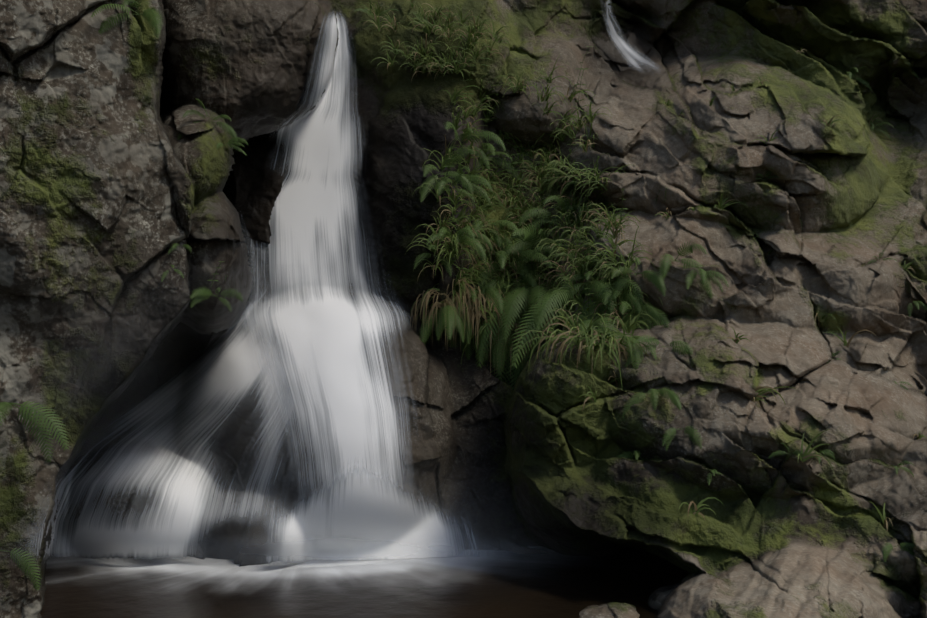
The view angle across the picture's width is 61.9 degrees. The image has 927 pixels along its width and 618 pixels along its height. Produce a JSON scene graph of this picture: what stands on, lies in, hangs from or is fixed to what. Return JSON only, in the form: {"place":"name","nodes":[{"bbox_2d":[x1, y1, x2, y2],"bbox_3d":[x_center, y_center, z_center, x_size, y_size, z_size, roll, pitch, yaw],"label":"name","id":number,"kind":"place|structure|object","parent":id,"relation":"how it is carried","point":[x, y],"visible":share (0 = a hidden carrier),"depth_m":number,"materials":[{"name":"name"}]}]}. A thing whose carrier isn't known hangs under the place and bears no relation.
{"place":"outdoors","nodes":[
{"label":"outdoors","id":0,"kind":"place"},
{"bbox_2d":[0,264,615,614],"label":"spray mist","id":1,"kind":"structure","parent":0,"point":[342,544],"depth_m":5.79,"materials":[{"name":"white liquid"}]},
{"bbox_2d":[41,546,688,617],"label":"pool water","id":2,"kind":"structure","parent":0,"point":[627,575],"depth_m":5.24,"materials":[{"name":"black liquid"}]},
{"bbox_2d":[191,447,507,568],"bbox_3d":[-0.831,1.517,6.084,2.537,0.896,0.650,1,-6,-12],"label":"water spray","id":3,"kind":"object","parent":2,"relation":"on","point":[360,481],"depth_m":5.91,"materials":[{"name":"white liquid"}]},
{"bbox_2d":[0,0,926,617],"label":"gorge rock","id":4,"kind":"object","parent":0,"point":[112,180],"visible":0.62,"depth_m":6.27,"materials":[{"name":"grey stone"}]},
{"bbox_2d":[7,282,323,562],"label":"waterfall","id":5,"kind":"structure","parent":4,"relation":"on","point":[89,528],"depth_m":6.12,"materials":[{"name":"white liquid"}]},
{"bbox_2d":[231,10,430,542],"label":"waterfall","id":6,"kind":"structure","parent":4,"relation":"on","point":[314,210],"depth_m":6.84,"materials":[{"name":"white liquid"}]},
{"bbox_2d":[207,38,666,313],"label":"herbs","id":7,"kind":"object","parent":4,"relation":"on","point":[620,217],"visible":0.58,"depth_m":7.78,"materials":[{"name":"green plant"}]},
{"bbox_2d":[0,0,926,589],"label":"ferns","id":8,"kind":"object","parent":4,"relation":"on","point":[534,320],"visible":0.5,"depth_m":6.89,"materials":[{"name":"green plant"}]},
{"bbox_2d":[603,1,660,73],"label":"cascade","id":9,"kind":"object","parent":4,"relation":"on","point":[622,44],"visible":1,"depth_m":9.47,"materials":[{"name":"liquid"}]},
{"bbox_2d":[356,0,926,531],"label":"grass tufts","id":10,"kind":"object","parent":4,"relation":"on","point":[470,308],"visible":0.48,"depth_m":7.47,"materials":[{"name":"green plant"}]}
]}

